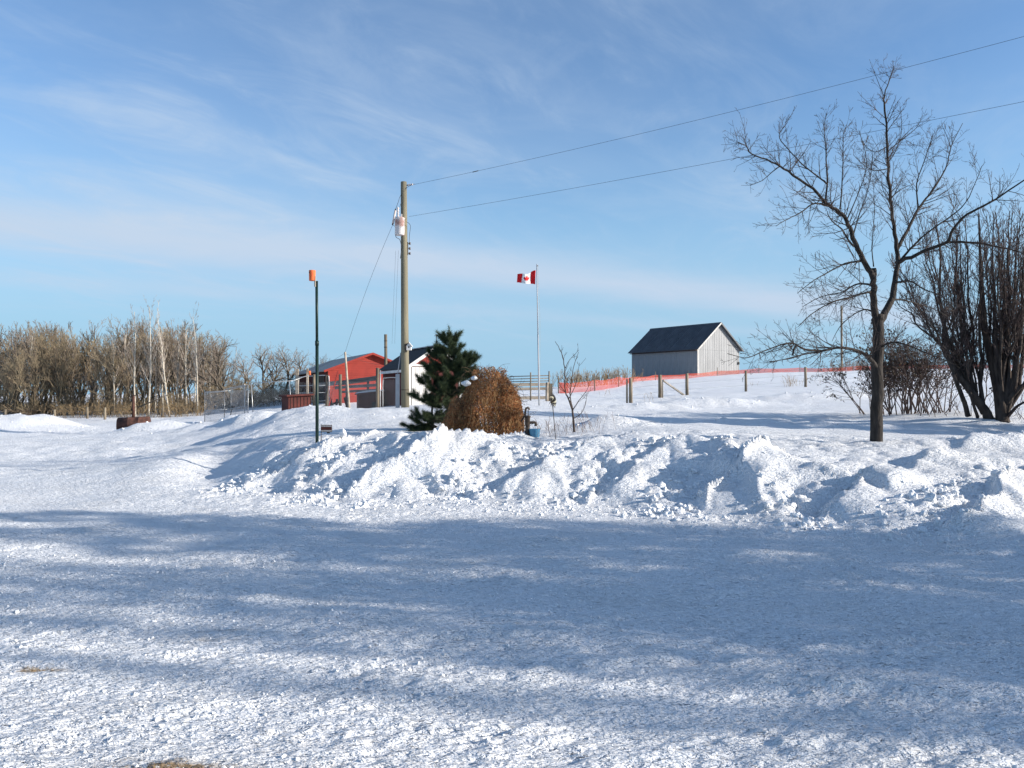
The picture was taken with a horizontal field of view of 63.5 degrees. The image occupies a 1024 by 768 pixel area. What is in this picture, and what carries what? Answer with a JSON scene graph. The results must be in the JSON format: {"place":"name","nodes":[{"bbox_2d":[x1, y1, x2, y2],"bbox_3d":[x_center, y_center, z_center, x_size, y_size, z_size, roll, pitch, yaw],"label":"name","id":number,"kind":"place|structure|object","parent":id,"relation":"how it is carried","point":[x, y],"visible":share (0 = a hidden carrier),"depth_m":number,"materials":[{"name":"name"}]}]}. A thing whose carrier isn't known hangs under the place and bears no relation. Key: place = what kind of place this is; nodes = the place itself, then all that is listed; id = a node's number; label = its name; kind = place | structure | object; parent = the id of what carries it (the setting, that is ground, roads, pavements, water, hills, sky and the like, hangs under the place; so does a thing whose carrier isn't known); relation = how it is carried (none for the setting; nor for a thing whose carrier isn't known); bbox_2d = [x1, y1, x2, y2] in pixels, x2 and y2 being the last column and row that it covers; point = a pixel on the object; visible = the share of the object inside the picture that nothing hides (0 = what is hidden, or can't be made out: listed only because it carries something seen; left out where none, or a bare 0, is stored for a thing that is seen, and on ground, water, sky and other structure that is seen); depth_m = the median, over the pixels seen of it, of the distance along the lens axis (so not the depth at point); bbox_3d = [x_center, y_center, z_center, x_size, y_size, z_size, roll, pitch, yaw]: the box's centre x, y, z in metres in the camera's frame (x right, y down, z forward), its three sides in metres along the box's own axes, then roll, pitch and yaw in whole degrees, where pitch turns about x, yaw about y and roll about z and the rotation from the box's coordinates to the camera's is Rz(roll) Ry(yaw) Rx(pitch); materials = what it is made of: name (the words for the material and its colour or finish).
{"place":"outdoors","nodes":[
{"label":"outdoors","id":0,"kind":"place"},
{"bbox_2d":[0,368,1023,767],"bbox_3d":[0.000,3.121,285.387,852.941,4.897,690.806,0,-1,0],"label":"snow ground","id":1,"kind":"structure","parent":0,"point":[72,490],"depth_m":7.42,"materials":[{"name":"white snow"}]},
{"bbox_2d":[0,335,29,413],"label":"bare tree","id":2,"kind":"object","parent":1,"relation":"on","point":[14,352],"visible":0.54,"depth_m":61.32,"materials":[{"name":"brown plant"}]},
{"bbox_2d":[0,346,33,414],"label":"bare tree","id":3,"kind":"object","parent":1,"relation":"on","point":[7,383],"visible":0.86,"depth_m":59.46,"materials":[{"name":"brown plant"}]},
{"bbox_2d":[0,338,33,403],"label":"bare tree","id":4,"kind":"object","parent":1,"relation":"on","point":[19,345],"visible":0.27,"depth_m":65.28,"materials":[{"name":"brown plant"}]},
{"bbox_2d":[0,389,48,414],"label":"undergrowth","id":5,"kind":"object","parent":1,"relation":"on","point":[18,401],"visible":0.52,"depth_m":59.91,"materials":[{"name":"brown plant"}]},
{"bbox_2d":[1,392,51,414],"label":"undergrowth","id":6,"kind":"object","parent":1,"relation":"on","point":[44,400],"visible":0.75,"depth_m":59.80,"materials":[{"name":"brown plant"}]},
{"bbox_2d":[6,347,49,414],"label":"bare tree","id":7,"kind":"object","parent":1,"relation":"on","point":[35,385],"visible":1,"depth_m":59.34,"materials":[{"name":"brown plant"}]},
{"bbox_2d":[7,321,48,396],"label":"bare tree","id":8,"kind":"object","parent":1,"relation":"on","point":[28,322],"visible":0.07,"depth_m":77.91,"materials":[{"name":"brown plant"}]},
{"bbox_2d":[0,336,60,398],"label":"bare tree","id":9,"kind":"object","parent":1,"relation":"on","point":[13,357],"visible":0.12,"depth_m":69.35,"materials":[{"name":"brown plant"}]},
{"bbox_2d":[0,323,67,399],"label":"bare tree","id":10,"kind":"object","parent":1,"relation":"on","point":[20,341],"visible":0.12,"depth_m":79.17,"materials":[{"name":"brown plant"}]},
{"bbox_2d":[26,327,62,413],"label":"bare tree","id":11,"kind":"object","parent":1,"relation":"on","point":[34,340],"visible":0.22,"depth_m":65.94,"materials":[{"name":"brown plant"}]},
{"bbox_2d":[21,331,71,414],"bbox_3d":[-34.415,-0.772,61.210,3.425,6.662,4.159,0,-1,-19],"label":"bare tree","id":12,"kind":"object","parent":1,"relation":"on","point":[42,341],"visible":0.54,"depth_m":60.69,"materials":[{"name":"brown plant"}]},
{"bbox_2d":[36,326,86,415],"bbox_3d":[-33.151,-0.862,60.780,3.493,6.794,4.242,0,-1,-27],"label":"bare tree","id":13,"kind":"object","parent":1,"relation":"on","point":[60,386],"visible":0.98,"depth_m":60.68,"materials":[{"name":"brown plant"}]},
{"bbox_2d":[46,327,85,399],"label":"bare tree","id":14,"kind":"object","parent":1,"relation":"on","point":[78,347],"visible":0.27,"depth_m":65.48,"materials":[{"name":"brown plant"}]},
{"bbox_2d":[48,396,85,415],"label":"undergrowth","id":15,"kind":"object","parent":1,"relation":"on","point":[64,407],"visible":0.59,"depth_m":59.59,"materials":[{"name":"brown plant"}]},
{"bbox_2d":[44,322,94,397],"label":"bare tree","id":16,"kind":"object","parent":1,"relation":"on","point":[62,343],"visible":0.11,"depth_m":71.48,"materials":[{"name":"brown plant"}]},
{"bbox_2d":[43,389,97,415],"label":"undergrowth","id":17,"kind":"object","parent":1,"relation":"on","point":[63,399],"visible":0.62,"depth_m":60.03,"materials":[{"name":"brown plant"}]},
{"bbox_2d":[62,339,91,414],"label":"bare tree","id":18,"kind":"object","parent":1,"relation":"on","point":[73,387],"visible":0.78,"depth_m":61.51,"materials":[{"name":"brown plant"}]},
{"bbox_2d":[73,336,99,411],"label":"bare tree","id":19,"kind":"object","parent":1,"relation":"on","point":[88,375],"visible":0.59,"depth_m":64.65,"materials":[{"name":"brown plant"}]},
{"bbox_2d":[83,347,105,415],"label":"bare tree","id":20,"kind":"object","parent":1,"relation":"on","point":[93,387],"visible":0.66,"depth_m":60.05,"materials":[{"name":"brown plant"}]},
{"bbox_2d":[80,334,129,400],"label":"bare tree","id":21,"kind":"object","parent":1,"relation":"on","point":[107,384],"visible":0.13,"depth_m":70.89,"materials":[{"name":"brown plant"}]},
{"bbox_2d":[83,337,127,414],"bbox_3d":[-29.001,-0.468,59.781,2.209,5.763,3.048,0,-1,24],"label":"bare tree","id":22,"kind":"object","parent":1,"relation":"on","point":[103,379],"visible":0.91,"depth_m":59.70,"materials":[{"name":"brown plant"}]},
{"bbox_2d":[81,387,131,415],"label":"undergrowth","id":23,"kind":"object","parent":1,"relation":"on","point":[118,398],"visible":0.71,"depth_m":59.23,"materials":[{"name":"brown plant"}]},
{"bbox_2d":[70,329,148,400],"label":"bare tree","id":24,"kind":"object","parent":1,"relation":"on","point":[98,359],"visible":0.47,"depth_m":65.32,"materials":[{"name":"brown plant"}]},
{"bbox_2d":[106,336,120,414],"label":"aspen tree","id":25,"kind":"object","parent":1,"relation":"on","point":[113,370],"visible":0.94,"depth_m":59.51,"materials":[{"name":"grey plant"}]},
{"bbox_2d":[4,403,235,419],"bbox_3d":[-26.393,1.865,55.944,16.363,1.649,3.071,1,-1,-37],"label":"wire fence","id":26,"kind":"object","parent":1,"relation":"on","point":[54,413],"visible":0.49,"depth_m":55.69,"materials":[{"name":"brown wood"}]},
{"bbox_2d":[110,330,138,411],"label":"bare tree","id":27,"kind":"object","parent":1,"relation":"on","point":[127,354],"visible":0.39,"depth_m":64.71,"materials":[{"name":"brown plant"}]},
{"bbox_2d":[106,314,148,402],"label":"bare tree","id":28,"kind":"object","parent":1,"relation":"on","point":[139,377],"visible":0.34,"depth_m":71.69,"materials":[{"name":"brown plant"}]},
{"bbox_2d":[85,332,170,413],"bbox_3d":[-27.929,-0.830,60.109,2.418,6.499,5.906,-1,-1,45],"label":"bare tree","id":29,"kind":"object","parent":1,"relation":"on","point":[124,365],"visible":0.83,"depth_m":60.54,"materials":[{"name":"brown plant"}]},
{"bbox_2d":[39,398,218,418],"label":"dry weeds","id":30,"kind":"object","parent":1,"relation":"on","point":[128,409],"visible":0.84,"depth_m":57.39,"materials":[{"name":"brown plant"}]},
{"bbox_2d":[113,320,149,401],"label":"bare tree","id":31,"kind":"object","parent":1,"relation":"on","point":[127,344],"visible":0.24,"depth_m":70.43,"materials":[{"name":"brown plant"}]},
{"bbox_2d":[116,395,150,429],"bbox_3d":[-16.388,1.407,36.175,1.653,1.862,0.758,0,-1,-14],"label":"barrel stove","id":32,"kind":"object","parent":1,"relation":"on","point":[122,422],"visible":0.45,"depth_m":35.89,"materials":[{"name":"brown metal"}]},
{"bbox_2d":[122,306,145,415],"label":"aspen tree","id":33,"kind":"object","parent":1,"relation":"on","point":[131,348],"visible":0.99,"depth_m":58.46,"materials":[{"name":"grey plant"}]},
{"bbox_2d":[131,316,159,393],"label":"bare tree","id":34,"kind":"object","parent":1,"relation":"on","point":[142,328],"visible":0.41,"depth_m":65.15,"materials":[{"name":"brown plant"}]},
{"bbox_2d":[139,296,161,415],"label":"aspen tree","id":35,"kind":"object","parent":1,"relation":"on","point":[151,362],"visible":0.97,"depth_m":58.43,"materials":[{"name":"grey plant"}]},
{"bbox_2d":[141,331,170,414],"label":"bare tree","id":36,"kind":"object","parent":1,"relation":"on","point":[158,376],"visible":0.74,"depth_m":60.34,"materials":[{"name":"brown plant"}]},
{"bbox_2d":[140,333,174,412],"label":"bare tree","id":37,"kind":"object","parent":1,"relation":"on","point":[152,386],"visible":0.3,"depth_m":62.43,"materials":[{"name":"brown plant"}]},
{"bbox_2d":[150,302,169,415],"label":"aspen tree","id":38,"kind":"object","parent":1,"relation":"on","point":[162,358],"visible":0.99,"depth_m":58.14,"materials":[{"name":"white plant"}]},
{"bbox_2d":[156,330,187,402],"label":"bare tree","id":39,"kind":"object","parent":1,"relation":"on","point":[173,374],"visible":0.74,"depth_m":62.03,"materials":[{"name":"brown plant"}]},
{"bbox_2d":[151,390,193,414],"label":"undergrowth","id":40,"kind":"object","parent":1,"relation":"on","point":[168,396],"visible":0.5,"depth_m":59.72,"materials":[{"name":"brown plant"}]},
{"bbox_2d":[168,317,185,411],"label":"aspen tree","id":41,"kind":"object","parent":1,"relation":"on","point":[178,357],"visible":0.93,"depth_m":60.94,"materials":[{"name":"grey plant"}]},
{"bbox_2d":[169,329,193,403],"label":"bare tree","id":42,"kind":"object","parent":1,"relation":"on","point":[180,385],"visible":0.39,"depth_m":64.96,"materials":[{"name":"brown plant"}]},
{"bbox_2d":[151,325,218,403],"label":"bare tree","id":43,"kind":"object","parent":1,"relation":"on","point":[169,365],"visible":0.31,"depth_m":66.55,"materials":[{"name":"brown plant"}]},
{"bbox_2d":[177,323,192,413],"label":"aspen tree","id":44,"kind":"object","parent":1,"relation":"on","point":[185,335],"visible":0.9,"depth_m":60.03,"materials":[{"name":"grey plant"}]},
{"bbox_2d":[171,335,201,410],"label":"bare tree","id":45,"kind":"object","parent":1,"relation":"on","point":[187,383],"visible":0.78,"depth_m":60.72,"materials":[{"name":"brown plant"}]},
{"bbox_2d":[165,319,208,404],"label":"bare tree","id":46,"kind":"object","parent":1,"relation":"on","point":[183,343],"visible":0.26,"depth_m":70.85,"materials":[{"name":"brown plant"}]},
{"bbox_2d":[188,303,204,414],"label":"aspen tree","id":47,"kind":"object","parent":1,"relation":"on","point":[197,349],"visible":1,"depth_m":58.01,"materials":[{"name":"grey plant"}]},
{"bbox_2d":[188,330,214,394],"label":"bare tree","id":48,"kind":"object","parent":1,"relation":"on","point":[199,344],"visible":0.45,"depth_m":65.27,"materials":[{"name":"brown plant"}]},
{"bbox_2d":[194,343,216,410],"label":"bare tree","id":49,"kind":"object","parent":1,"relation":"on","point":[203,387],"visible":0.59,"depth_m":60.57,"materials":[{"name":"brown plant"}]},
{"bbox_2d":[178,331,237,409],"bbox_3d":[-21.867,-0.971,60.018,3.855,6.117,3.791,0,-1,13],"label":"bare tree","id":50,"kind":"object","parent":1,"relation":"on","point":[217,362],"visible":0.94,"depth_m":59.63,"materials":[{"name":"brown wood"}]},
{"bbox_2d":[204,385,248,421],"bbox_3d":[-13.507,1.108,39.732,1.201,2.117,5.100,1,-1,-34],"label":"fence","id":51,"kind":"object","parent":1,"relation":"on","point":[244,391],"visible":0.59,"depth_m":39.57,"materials":[{"name":"grey metal"}]},
{"bbox_2d":[213,350,240,404],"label":"bare tree","id":52,"kind":"object","parent":1,"relation":"on","point":[223,378],"visible":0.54,"depth_m":69.98,"materials":[{"name":"brown wood"}]},
{"bbox_2d":[201,383,257,410],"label":"undergrowth","id":53,"kind":"object","parent":1,"relation":"on","point":[221,395],"visible":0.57,"depth_m":59.99,"materials":[{"name":"brown plant"}]},
{"bbox_2d":[225,349,258,388],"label":"bare tree","id":54,"kind":"object","parent":1,"relation":"on","point":[242,368],"visible":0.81,"depth_m":74.07,"materials":[{"name":"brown wood"}]},
{"bbox_2d":[213,380,275,405],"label":"undergrowth","id":55,"kind":"object","parent":1,"relation":"on","point":[245,395],"visible":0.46,"depth_m":60.71,"materials":[{"name":"brown plant"}]},
{"bbox_2d":[219,376,272,407],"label":"undergrowth","id":56,"kind":"object","parent":1,"relation":"on","point":[240,382],"visible":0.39,"depth_m":61.76,"materials":[{"name":"brown plant"}]},
{"bbox_2d":[239,372,286,399],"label":"undergrowth","id":57,"kind":"object","parent":1,"relation":"on","point":[269,380],"visible":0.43,"depth_m":63.29,"materials":[{"name":"brown plant"}]},
{"bbox_2d":[245,382,281,406],"bbox_3d":[-18.242,0.709,60.057,3.379,1.952,3.462,0,-1,7],"label":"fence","id":58,"kind":"object","parent":1,"relation":"on","point":[265,397],"visible":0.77,"depth_m":59.95,"materials":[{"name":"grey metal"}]},
{"bbox_2d":[251,343,289,393],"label":"bare tree","id":59,"kind":"object","parent":1,"relation":"on","point":[262,363],"visible":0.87,"depth_m":66.22,"materials":[{"name":"brown wood"}]},
{"bbox_2d":[245,373,301,405],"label":"undergrowth","id":60,"kind":"object","parent":1,"relation":"on","point":[280,388],"visible":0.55,"depth_m":60.71,"materials":[{"name":"brown plant"}]},
{"bbox_2d":[260,347,293,400],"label":"bare tree","id":61,"kind":"object","parent":1,"relation":"on","point":[280,369],"visible":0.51,"depth_m":69.44,"materials":[{"name":"brown wood"}]},
{"bbox_2d":[251,375,310,411],"bbox_3d":[-10.388,0.715,37.811,2.812,2.392,1.050,0,-1,-32],"label":"chain link fence","id":62,"kind":"object","parent":1,"relation":"on","point":[273,389],"visible":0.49,"depth_m":37.49,"materials":[{"name":"grey metal"}]},
{"bbox_2d":[266,342,304,391],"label":"bare tree","id":63,"kind":"object","parent":1,"relation":"on","point":[288,365],"visible":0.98,"depth_m":65.04,"materials":[{"name":"brown wood"}]},
{"bbox_2d":[279,394,313,410],"bbox_3d":[-9.576,1.106,36.719,1.200,1.350,1.350,0,-1,-30],"label":"doghouse","id":64,"kind":"object","parent":1,"relation":"on","point":[290,401],"visible":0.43,"depth_m":36.26,"materials":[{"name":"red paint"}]},
{"bbox_2d":[296,369,312,400],"bbox_3d":[-9.822,0.500,38.959,0.896,2.462,0.575,0,-1,0],"label":"plank stand","id":65,"kind":"object","parent":1,"relation":"on","point":[297,381],"visible":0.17,"depth_m":39.01,"materials":[{"name":"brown wood"}]},
{"bbox_2d":[315,281,318,442],"bbox_3d":[-4.082,-0.267,17.305,0.084,3.783,0.081,0,-1,0],"label":"steel pole","id":66,"kind":"object","parent":1,"relation":"on","point":[316,376],"visible":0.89,"depth_m":17.28,"materials":[{"name":"green metal"}]},
{"bbox_2d":[295,353,391,402],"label":"red shed","id":67,"kind":"structure","parent":1,"relation":"on","point":[361,367],"depth_m":56.08,"materials":[{"name":"paint"}]},
{"bbox_2d":[312,376,375,403],"bbox_3d":[-8.785,0.521,43.363,3.514,1.881,0.787,0,-1,0],"label":"board fence","id":68,"kind":"object","parent":1,"relation":"on","point":[364,379],"visible":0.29,"depth_m":43.22,"materials":[{"name":"grey wood"}]},
{"bbox_2d":[344,352,349,407],"bbox_3d":[-7.961,0.020,40.004,0.341,3.148,0.116,0,-1,0],"label":"service post","id":69,"kind":"object","parent":1,"relation":"on","point":[346,371],"visible":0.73,"depth_m":39.96,"materials":[{"name":"grey wood"}]},
{"bbox_2d":[313,368,395,407],"bbox_3d":[-7.580,0.508,38.459,4.379,2.476,1.255,0,-1,20],"label":"dog yard fence","id":70,"kind":"object","parent":1,"relation":"on","point":[327,392],"visible":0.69,"depth_m":37.98,"materials":[{"name":"grey wood"}]},
{"bbox_2d":[355,390,384,407],"bbox_3d":[-7.430,1.000,43.164,1.450,1.430,1.300,0,-1,-15],"label":"doghouse","id":71,"kind":"object","parent":1,"relation":"on","point":[366,402],"visible":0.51,"depth_m":42.62,"materials":[{"name":"grey wood"}]},
{"bbox_2d":[392,181,413,407],"bbox_3d":[-4.403,-3.275,32.967,0.670,9.645,0.831,-1,-1,43],"label":"utility pole","id":72,"kind":"object","parent":1,"relation":"on","point":[401,222],"visible":0.99,"depth_m":32.92,"materials":[{"name":"brown wood"}]},
{"bbox_2d":[409,101,1023,216],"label":"power line","id":73,"kind":"object","parent":72,"relation":"attached to","point":[723,160],"visible":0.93,"depth_m":26.31,"materials":[{"name":"black metal"}]},
{"bbox_2d":[418,36,1023,183],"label":"power line","id":74,"kind":"object","parent":72,"relation":"attached to","point":[744,108],"visible":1,"depth_m":25.82,"materials":[{"name":"black metal"}]},
{"bbox_2d":[379,345,459,406],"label":"garden shed","id":75,"kind":"structure","parent":1,"relation":"on","point":[390,369],"depth_m":41.12,"materials":[{"name":"grey wood"}]},
{"bbox_2d":[412,367,429,404],"bbox_3d":[-4.414,0.396,40.237,0.980,2.440,0.048,0,-1,-25],"label":"door","id":76,"kind":"structure","parent":75,"relation":"in","point":[415,370],"depth_m":40.14,"materials":[{"name":"white paint"}]},
{"bbox_2d":[399,325,482,431],"bbox_3d":[-1.741,-0.083,20.150,2.141,2.848,1.371,0,-1,0],"label":"pine tree","id":77,"kind":"object","parent":1,"relation":"on","point":[445,386],"visible":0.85,"depth_m":20.05,"materials":[{"name":"green plant"}]},
{"bbox_2d":[430,363,534,434],"bbox_3d":[-0.670,0.632,18.232,2.489,2.207,2.115,0,-1,0],"label":"vine bush","id":78,"kind":"object","parent":1,"relation":"on","point":[464,410],"visible":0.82,"depth_m":17.87,"materials":[{"name":"plant"}]},
{"bbox_2d":[2,390,1023,438],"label":"snow rubble","id":79,"kind":"object","parent":1,"relation":"on","point":[955,437],"visible":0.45,"depth_m":33.70,"materials":[{"name":"white snow"}]},
{"bbox_2d":[521,407,536,435],"bbox_3d":[0.357,0.849,17.291,0.351,0.745,0.136,0,-1,0],"label":"hand pump","id":80,"kind":"object","parent":1,"relation":"on","point":[528,422],"visible":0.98,"depth_m":17.26,"materials":[{"name":"metal"}]},
{"bbox_2d":[510,371,549,400],"bbox_3d":[0.891,0.108,42.002,2.055,1.518,0.069,0,-1,0],"label":"rail fence","id":81,"kind":"object","parent":1,"relation":"on","point":[530,388],"visible":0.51,"depth_m":41.98,"materials":[{"name":"grey wood"}]},
{"bbox_2d":[536,264,539,405],"bbox_3d":[1.144,-1.996,36.020,0.166,6.482,0.090,0,-1,0],"label":"flagpole","id":82,"kind":"object","parent":1,"relation":"on","point":[538,340],"visible":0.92,"depth_m":36.00,"materials":[{"name":"grey metal"}]},
{"bbox_2d":[517,270,535,283],"bbox_3d":[0.636,-4.673,35.974,0.807,0.628,0.258,3,-1,-12],"label":"flag","id":83,"kind":"object","parent":82,"relation":"attached to","point":[529,278],"visible":1,"depth_m":36.00,"materials":[{"name":"red fabric"}]},
{"bbox_2d":[508,411,614,436],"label":"dry weeds","id":84,"kind":"object","parent":1,"relation":"on","point":[570,426],"visible":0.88,"depth_m":19.36,"materials":[{"name":"brown plant"}]},
{"bbox_2d":[555,341,590,431],"bbox_3d":[1.451,0.089,19.942,0.716,2.250,1.058,0,-1,-22],"label":"sapling","id":85,"kind":"object","parent":1,"relation":"on","point":[569,400],"visible":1,"depth_m":19.99,"materials":[{"name":"brown plant"}]},
{"bbox_2d":[167,470,1022,561],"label":"snow crumbs","id":86,"kind":"object","parent":1,"relation":"on","point":[889,533],"visible":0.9,"depth_m":12.11,"materials":[{"name":"white snow"}]},
{"bbox_2d":[550,365,645,386],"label":"horizon weeds","id":87,"kind":"object","parent":1,"relation":"on","point":[605,377],"visible":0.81,"depth_m":79.52,"materials":[{"name":"brown plant"}]},
{"bbox_2d":[208,428,1021,547],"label":"snow lumps","id":88,"kind":"object","parent":1,"relation":"on","point":[930,495],"visible":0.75,"depth_m":13.16,"materials":[{"name":"white snow"}]},
{"bbox_2d":[628,322,743,377],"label":"metal barn","id":89,"kind":"structure","parent":1,"relation":"on","point":[689,349],"depth_m":96.20,"materials":[{"name":"white metal"}]},
{"bbox_2d":[558,364,1011,392],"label":"snow fence","id":90,"kind":"object","parent":1,"relation":"on","point":[579,386],"visible":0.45,"depth_m":83.84,"materials":[{"name":"plastic"}]},
{"bbox_2d":[840,306,842,367],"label":"utility pole","id":91,"kind":"object","parent":1,"relation":"on","point":[841,320],"visible":0.74,"depth_m":111.99,"materials":[{"name":"grey wood"}]},
{"bbox_2d":[807,355,903,414],"bbox_3d":[13.094,0.065,30.804,3.523,2.420,2.864,0,-1,0],"label":"bare shrub","id":92,"kind":"object","parent":1,"relation":"on","point":[846,392],"visible":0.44,"depth_m":30.97,"materials":[{"name":"brown plant"}]},
{"bbox_2d":[721,54,1023,441],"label":"bare tree","id":93,"kind":"object","parent":1,"relation":"on","point":[877,382],"visible":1,"depth_m":16.77,"materials":[{"name":"brown plant"}]},
{"bbox_2d":[850,310,986,415],"bbox_3d":[14.056,-0.722,29.430,4.395,3.965,4.733,0,-1,-29],"label":"bare shrub","id":94,"kind":"object","parent":1,"relation":"on","point":[895,359],"visible":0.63,"depth_m":28.81,"materials":[{"name":"brown plant"}]},
{"bbox_2d":[864,340,992,414],"bbox_3d":[14.200,-0.282,28.494,3.469,2.948,4.114,0,-1,-31],"label":"bare shrub","id":95,"kind":"object","parent":1,"relation":"on","point":[935,381],"visible":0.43,"depth_m":28.82,"materials":[{"name":"brown plant"}]},
{"bbox_2d":[885,207,998,418],"bbox_3d":[13.507,-2.367,25.937,3.254,7.225,4.827,0,-1,28],"label":"willow tree","id":96,"kind":"object","parent":1,"relation":"on","point":[963,376],"visible":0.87,"depth_m":25.76,"materials":[{"name":"brown plant"}]},
{"bbox_2d":[910,387,993,416],"bbox_3d":[14.460,0.640,26.921,1.280,1.129,2.537,1,-1,-42],"label":"bare shrub","id":97,"kind":"object","parent":1,"relation":"on","point":[951,403],"visible":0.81,"depth_m":27.14,"materials":[{"name":"brown plant"}]},
{"bbox_2d":[967,193,1023,422],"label":"willow tree","id":98,"kind":"object","parent":1,"relation":"on","point":[1006,380],"visible":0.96,"depth_m":25.44,"materials":[{"name":"brown plant"}]},
{"bbox_2d":[0,0,1023,393],"label":"sky","id":99,"kind":"structure","parent":0,"point":[215,155],"materials":[{"name":"blue"}]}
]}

